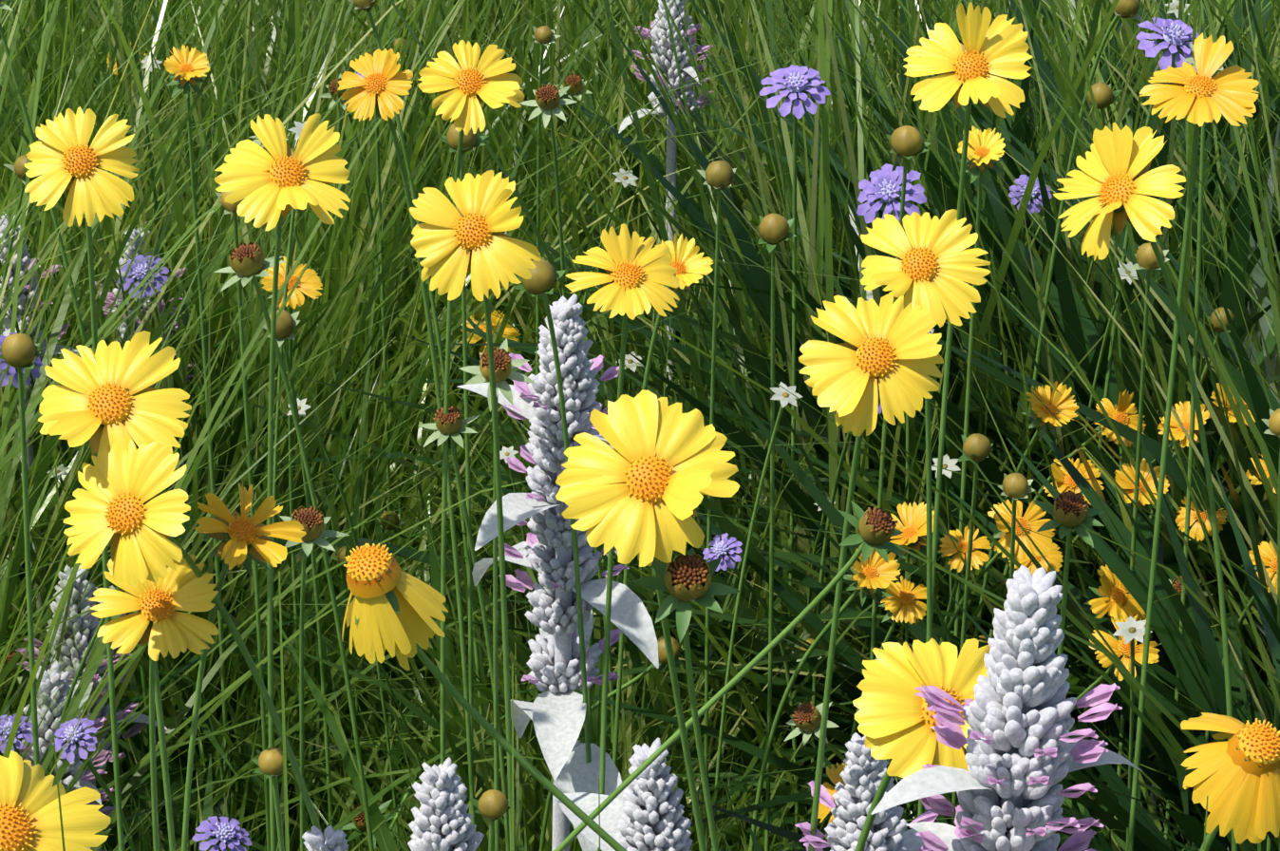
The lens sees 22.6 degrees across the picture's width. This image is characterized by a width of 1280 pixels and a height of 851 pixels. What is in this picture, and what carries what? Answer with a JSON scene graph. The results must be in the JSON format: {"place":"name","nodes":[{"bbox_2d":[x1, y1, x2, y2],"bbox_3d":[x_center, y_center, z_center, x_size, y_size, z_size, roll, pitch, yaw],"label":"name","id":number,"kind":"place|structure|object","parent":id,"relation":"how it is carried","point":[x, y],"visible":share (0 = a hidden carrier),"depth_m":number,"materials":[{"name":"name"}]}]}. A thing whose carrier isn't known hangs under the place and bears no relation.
{"place":"outdoors","nodes":[
{"label":"outdoors","id":0,"kind":"place"},
{"label":"ground","id":1,"kind":"structure","parent":0,"visible":0},
{"bbox_2d":[0,713,33,760],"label":"scabious flower","id":2,"kind":"object","parent":1,"relation":"on","point":[6,724],"visible":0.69,"depth_m":1.30,"materials":[{"name":"purple plant"}]},
{"bbox_2d":[0,333,40,765],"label":"flower bud","id":3,"kind":"object","parent":1,"relation":"on","point":[19,351],"visible":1,"depth_m":1.06,"materials":[{"name":"green plant"}]},
{"bbox_2d":[0,332,42,387],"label":"scabious flower","id":4,"kind":"object","parent":1,"relation":"on","point":[13,372],"visible":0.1,"depth_m":1.43,"materials":[{"name":"purple plant"}]},
{"bbox_2d":[0,750,110,850],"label":"yellow flower","id":5,"kind":"object","parent":1,"relation":"on","point":[29,816],"visible":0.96,"depth_m":0.71,"materials":[{"name":"yellow plant"}]},
{"bbox_2d":[23,106,139,850],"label":"yellow flower","id":6,"kind":"object","parent":1,"relation":"on","point":[64,157],"visible":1,"depth_m":1.00,"materials":[{"name":"yellow plant"}]},
{"bbox_2d":[52,717,135,850],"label":"scabious flower","id":7,"kind":"object","parent":1,"relation":"on","point":[79,736],"visible":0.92,"depth_m":1.28,"materials":[{"name":"purple plant"}]},
{"bbox_2d":[37,330,191,850],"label":"yellow flower","id":8,"kind":"object","parent":1,"relation":"on","point":[106,396],"visible":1,"depth_m":0.91,"materials":[{"name":"yellow plant"}]},
{"bbox_2d":[88,554,219,850],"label":"yellow flower","id":9,"kind":"object","parent":1,"relation":"on","point":[158,622],"visible":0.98,"depth_m":0.94,"materials":[{"name":"yellow plant"}]},
{"bbox_2d":[117,254,194,615],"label":"scabious flower","id":10,"kind":"object","parent":1,"relation":"on","point":[137,272],"visible":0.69,"depth_m":1.58,"materials":[{"name":"purple plant"}]},
{"bbox_2d":[63,440,321,831],"bbox_3d":[-0.106,0.256,1.038,0.040,0.569,0.140,20,30,41],"label":"yellow flower","id":11,"kind":"object","parent":1,"relation":"on","point":[130,507],"visible":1,"depth_m":0.90,"materials":[{"name":"yellow plant"}]},
{"bbox_2d":[163,44,231,815],"bbox_3d":[-0.206,0.074,1.527,0.020,0.539,0.084,-5,23,-12],"label":"yellow flower","id":12,"kind":"object","parent":1,"relation":"on","point":[184,66],"visible":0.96,"depth_m":1.44,"materials":[{"name":"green plant"}]},
{"bbox_2d":[192,815,252,850],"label":"scabious flower","id":13,"kind":"object","parent":1,"relation":"on","point":[222,835],"visible":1,"depth_m":1.28,"materials":[{"name":"purple plant"}]},
{"bbox_2d":[215,191,270,850],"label":"flower bud","id":14,"kind":"object","parent":1,"relation":"on","point":[229,208],"visible":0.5,"depth_m":1.36,"materials":[{"name":"green plant"}]},
{"bbox_2d":[181,481,306,850],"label":"yellow flower","id":15,"kind":"object","parent":1,"relation":"on","point":[243,536],"visible":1,"depth_m":0.94,"materials":[{"name":"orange plant"}]},
{"bbox_2d":[252,747,291,850],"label":"flower bud","id":16,"kind":"object","parent":1,"relation":"on","point":[269,762],"visible":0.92,"depth_m":0.95,"materials":[{"name":"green plant"}]},
{"bbox_2d":[214,112,350,850],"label":"yellow flower","id":17,"kind":"object","parent":1,"relation":"on","point":[275,182],"visible":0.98,"depth_m":1.03,"materials":[{"name":"yellow plant"}]},
{"bbox_2d":[260,256,323,727],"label":"yellow flower","id":18,"kind":"object","parent":1,"relation":"on","point":[311,282],"visible":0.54,"depth_m":1.53,"materials":[{"name":"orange plant"}]},
{"bbox_2d":[301,824,348,850],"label":"lambs ear plant","id":19,"kind":"object","parent":1,"relation":"on","point":[315,838],"visible":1,"depth_m":0.98,"materials":[{"name":"grey plant"}]},
{"bbox_2d":[355,71,392,544],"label":"stem","id":20,"kind":"object","parent":1,"relation":"on","point":[378,165],"visible":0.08,"depth_m":1.78,"materials":[{"name":"green plant"}]},
{"bbox_2d":[338,48,477,850],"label":"yellow flower","id":21,"kind":"object","parent":1,"relation":"on","point":[382,84],"visible":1,"depth_m":1.19,"materials":[{"name":"yellow plant"}]},
{"bbox_2d":[407,756,484,850],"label":"lambs ear plant","id":22,"kind":"object","parent":1,"relation":"on","point":[442,821],"visible":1,"depth_m":1.08,"materials":[{"name":"grey plant"}]},
{"bbox_2d":[418,39,524,764],"bbox_3d":[-0.062,0.137,1.277,0.038,0.610,0.107,-1,22,-3],"label":"yellow flower","id":23,"kind":"object","parent":1,"relation":"on","point":[463,84],"visible":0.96,"depth_m":1.14,"materials":[{"name":"yellow plant"}]},
{"bbox_2d":[409,169,541,850],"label":"yellow flower","id":24,"kind":"object","parent":1,"relation":"on","point":[451,243],"visible":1,"depth_m":0.96,"materials":[{"name":"yellow plant"}]},
{"bbox_2d":[341,542,626,850],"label":"yellow flower","id":25,"kind":"object","parent":1,"relation":"on","point":[392,607],"visible":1,"depth_m":0.79,"materials":[{"name":"yellow plant"}]},
{"bbox_2d":[19,56,957,850],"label":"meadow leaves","id":26,"kind":"object","parent":1,"relation":"on","point":[208,801],"depth_m":1.67,"materials":[{"name":"green plant"}]},
{"bbox_2d":[469,789,510,850],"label":"flower bud","id":27,"kind":"object","parent":1,"relation":"on","point":[492,805],"visible":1,"depth_m":0.91,"materials":[{"name":"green plant"}]},
{"bbox_2d":[461,309,520,449],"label":"yellow flower","id":28,"kind":"object","parent":1,"relation":"on","point":[512,330],"visible":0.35,"depth_m":1.98,"materials":[{"name":"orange plant"}]},
{"bbox_2d":[459,338,535,850],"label":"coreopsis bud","id":29,"kind":"object","parent":1,"relation":"on","point":[505,365],"visible":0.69,"depth_m":1.14,"materials":[{"name":"green plant"}]},
{"bbox_2d":[0,125,1038,850],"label":"flower spikes","id":30,"kind":"object","parent":1,"relation":"on","point":[72,651],"visible":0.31,"depth_m":1.49,"materials":[{"name":"grey plant"}]},
{"bbox_2d":[513,259,591,763],"bbox_3d":[-0.022,0.190,1.215,0.018,0.558,0.088,8,23,20],"label":"flower bud","id":31,"kind":"object","parent":1,"relation":"on","point":[546,276],"visible":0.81,"depth_m":1.12,"materials":[{"name":"green plant"}]},
{"bbox_2d":[457,293,658,850],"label":"lambs ear plant","id":32,"kind":"object","parent":1,"relation":"on","point":[555,713],"visible":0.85,"depth_m":1.19,"materials":[{"name":"white plant"}]},
{"bbox_2d":[587,542,592,743],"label":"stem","id":33,"kind":"object","parent":1,"relation":"on","point":[590,695],"visible":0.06,"depth_m":1.31,"materials":[{"name":"green plant"}]},
{"bbox_2d":[0,0,1245,850],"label":"meadow flowers","id":34,"kind":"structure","parent":1,"relation":"on","point":[450,424],"depth_m":1.43,"materials":[{"name":"green plant"}]},
{"bbox_2d":[564,223,680,850],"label":"yellow flower","id":35,"kind":"object","parent":1,"relation":"on","point":[637,271],"visible":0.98,"depth_m":1.02,"materials":[{"name":"yellow plant"}]},
{"bbox_2d":[556,737,692,850],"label":"lambs ear plant","id":36,"kind":"object","parent":1,"relation":"on","point":[647,814],"visible":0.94,"depth_m":1.09,"materials":[{"name":"white plant"}]},
{"bbox_2d":[52,570,1208,850],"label":"stems","id":37,"kind":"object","parent":1,"relation":"on","point":[286,759],"depth_m":0.57,"materials":[{"name":"green plant"}]},
{"bbox_2d":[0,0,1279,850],"bbox_3d":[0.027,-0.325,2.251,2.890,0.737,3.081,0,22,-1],"label":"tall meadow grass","id":38,"kind":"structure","parent":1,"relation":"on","point":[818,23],"depth_m":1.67,"materials":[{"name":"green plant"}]},
{"bbox_2d":[0,0,1279,850],"bbox_3d":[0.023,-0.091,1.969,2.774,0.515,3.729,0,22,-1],"label":"grass","id":39,"kind":"structure","parent":1,"relation":"on","point":[370,763],"depth_m":1.70,"materials":[{"name":"green plant"}]},
{"bbox_2d":[0,0,1279,850],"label":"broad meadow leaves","id":40,"kind":"object","parent":1,"relation":"on","point":[387,837],"depth_m":1.64,"materials":[{"name":"green plant"}]},
{"bbox_2d":[555,389,739,850],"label":"yellow flower","id":41,"kind":"object","parent":1,"relation":"on","point":[652,478],"visible":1,"depth_m":0.83,"materials":[{"name":"yellow plant"}]},
{"bbox_2d":[612,232,713,766],"bbox_3d":[-0.005,0.148,1.395,0.024,0.500,0.092,-16,27,-35],"label":"yellow flower","id":42,"kind":"object","parent":1,"relation":"on","point":[684,264],"visible":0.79,"depth_m":1.29,"materials":[{"name":"yellow plant"}]},
{"bbox_2d":[618,0,720,386],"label":"lambs ear plant","id":43,"kind":"object","parent":1,"relation":"on","point":[661,38],"visible":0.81,"depth_m":1.89,"materials":[{"name":"grey plant"}]},
{"bbox_2d":[630,547,740,850],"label":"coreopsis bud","id":44,"kind":"object","parent":1,"relation":"on","point":[686,580],"visible":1,"depth_m":0.84,"materials":[{"name":"green plant"}]},
{"bbox_2d":[696,160,736,850],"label":"flower bud","id":45,"kind":"object","parent":1,"relation":"on","point":[718,175],"visible":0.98,"depth_m":1.39,"materials":[{"name":"green plant"}]},
{"bbox_2d":[172,0,1279,850],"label":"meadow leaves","id":46,"kind":"object","parent":1,"relation":"on","point":[1198,684],"visible":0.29,"depth_m":1.58,"materials":[{"name":"green plant"}]},
{"bbox_2d":[553,501,906,850],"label":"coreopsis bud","id":47,"kind":"object","parent":1,"relation":"on","point":[875,526],"visible":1,"depth_m":0.97,"materials":[{"name":"green plant"}]},
{"bbox_2d":[702,532,800,846],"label":"scabious flower","id":48,"kind":"object","parent":1,"relation":"on","point":[723,550],"visible":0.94,"depth_m":1.44,"materials":[{"name":"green plant"}]},
{"bbox_2d":[754,213,796,850],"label":"flower bud","id":49,"kind":"object","parent":1,"relation":"on","point":[773,229],"visible":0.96,"depth_m":1.35,"materials":[{"name":"green plant"}]},
{"bbox_2d":[759,64,830,648],"bbox_3d":[0.072,0.059,1.605,0.033,0.508,0.088,0,22,-1],"label":"scabious flower","id":50,"kind":"object","parent":1,"relation":"on","point":[794,84],"visible":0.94,"depth_m":1.49,"materials":[{"name":"purple plant"}]},
{"bbox_2d":[810,402,881,807],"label":"stem","id":51,"kind":"object","parent":1,"relation":"on","point":[828,521],"visible":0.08,"depth_m":1.53,"materials":[{"name":"green plant"}]},
{"bbox_2d":[794,732,938,850],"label":"lambs ear plant","id":52,"kind":"object","parent":1,"relation":"on","point":[862,773],"visible":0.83,"depth_m":1.04,"materials":[{"name":"grey plant"}]},
{"bbox_2d":[798,293,943,850],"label":"yellow daisy flower","id":53,"kind":"object","parent":1,"relation":"on","point":[886,354],"visible":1,"depth_m":0.91,"materials":[{"name":"yellow plant"}]},
{"bbox_2d":[856,163,926,642],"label":"scabious flower","id":54,"kind":"object","parent":1,"relation":"on","point":[883,188],"visible":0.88,"depth_m":1.47,"materials":[{"name":"purple plant"}]},
{"bbox_2d":[869,125,930,659],"bbox_3d":[0.109,0.115,1.429,0.018,0.536,0.083,0,22,-1],"label":"flower bud","id":55,"kind":"object","parent":1,"relation":"on","point":[906,142],"visible":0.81,"depth_m":1.31,"materials":[{"name":"green plant"}]},
{"bbox_2d":[852,638,990,850],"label":"yellow daisy flower","id":56,"kind":"object","parent":1,"relation":"on","point":[894,719],"visible":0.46,"depth_m":0.77,"materials":[{"name":"yellow plant"}]},
{"bbox_2d":[860,208,990,811],"bbox_3d":[0.090,0.194,1.156,0.041,0.594,0.113,0,22,-1],"label":"yellow daisy flower","id":57,"kind":"object","parent":1,"relation":"on","point":[933,269],"visible":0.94,"depth_m":1.01,"materials":[{"name":"yellow plant"}]},
{"bbox_2d":[903,1,1033,822],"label":"yellow daisy flower","id":58,"kind":"object","parent":1,"relation":"on","point":[982,63],"visible":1,"depth_m":1.06,"materials":[{"name":"yellow plant"}]},
{"bbox_2d":[950,432,993,826],"bbox_3d":[0.140,0.190,1.390,0.014,0.427,0.079,3,22,8],"label":"flower bud","id":59,"kind":"object","parent":1,"relation":"on","point":[977,447],"visible":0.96,"depth_m":1.30,"materials":[{"name":"green plant"}]},
{"bbox_2d":[947,125,1005,821],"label":"yellow daisy flower","id":60,"kind":"object","parent":1,"relation":"on","point":[988,145],"visible":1,"depth_m":1.34,"materials":[{"name":"yellow plant"}]},
{"bbox_2d":[870,564,1142,850],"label":"lambs ear plant","id":61,"kind":"object","parent":1,"relation":"on","point":[1024,757],"visible":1,"depth_m":0.73,"materials":[{"name":"white plant"}]},
{"bbox_2d":[748,381,1277,850],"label":"orange flower cluster","id":62,"kind":"object","parent":1,"relation":"on","point":[1115,600],"visible":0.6,"depth_m":1.39,"materials":[{"name":"orange plant"}]},
{"bbox_2d":[997,472,1035,578],"bbox_3d":[0.152,0.206,1.343,0.014,0.432,0.080,4,22,10],"label":"flower bud","id":63,"kind":"object","parent":1,"relation":"on","point":[1018,483],"visible":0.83,"depth_m":1.23,"materials":[{"name":"green plant"}]},
{"bbox_2d":[1008,174,1052,379],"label":"scabious flower","id":64,"kind":"object","parent":1,"relation":"on","point":[1022,180],"visible":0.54,"depth_m":1.59,"materials":[{"name":"purple plant"}]},
{"bbox_2d":[1032,486,1104,654],"bbox_3d":[0.145,0.236,1.199,0.025,0.484,0.081,0,22,-1],"label":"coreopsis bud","id":65,"kind":"object","parent":1,"relation":"on","point":[1068,510],"visible":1,"depth_m":1.08,"materials":[{"name":"brown plant"}]},
{"bbox_2d":[1069,17,1199,743],"bbox_3d":[0.230,0.066,1.533,0.032,0.549,0.086,-3,22,-8],"label":"scabious flower","id":66,"kind":"object","parent":1,"relation":"on","point":[1172,37],"visible":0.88,"depth_m":1.41,"materials":[{"name":"purple plant"}]},
{"bbox_2d":[1113,242,1169,821],"bbox_3d":[0.213,0.145,1.405,0.015,0.498,0.084,5,23,12],"label":"flower bud","id":67,"kind":"object","parent":1,"relation":"on","point":[1146,257],"visible":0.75,"depth_m":1.33,"materials":[{"name":"green plant"}]},
{"bbox_2d":[1053,122,1237,850],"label":"yellow daisy flower","id":68,"kind":"object","parent":1,"relation":"on","point":[1120,178],"visible":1,"depth_m":1.02,"materials":[{"name":"yellow plant"}]},
{"bbox_2d":[1127,32,1259,850],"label":"yellow daisy flower","id":69,"kind":"object","parent":1,"relation":"on","point":[1201,97],"visible":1,"depth_m":1.07,"materials":[{"name":"yellow plant"}]},
{"bbox_2d":[1164,40,1223,841],"bbox_3d":[0.224,0.111,1.372,0.016,0.586,0.080,4,22,10],"label":"stem","id":70,"kind":"object","parent":1,"relation":"on","point":[1195,334],"visible":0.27,"depth_m":1.31,"materials":[{"name":"green plant"}]},
{"bbox_2d":[1180,712,1279,850],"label":"yellow daisy flower","id":71,"kind":"object","parent":1,"relation":"on","point":[1235,778],"visible":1,"depth_m":0.74,"materials":[{"name":"yellow plant"}]},
{"bbox_2d":[1261,408,1279,850],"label":"flower bud","id":72,"kind":"object","parent":1,"relation":"on","point":[1272,423],"visible":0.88,"depth_m":1.23,"materials":[{"name":"green plant"}]}
]}

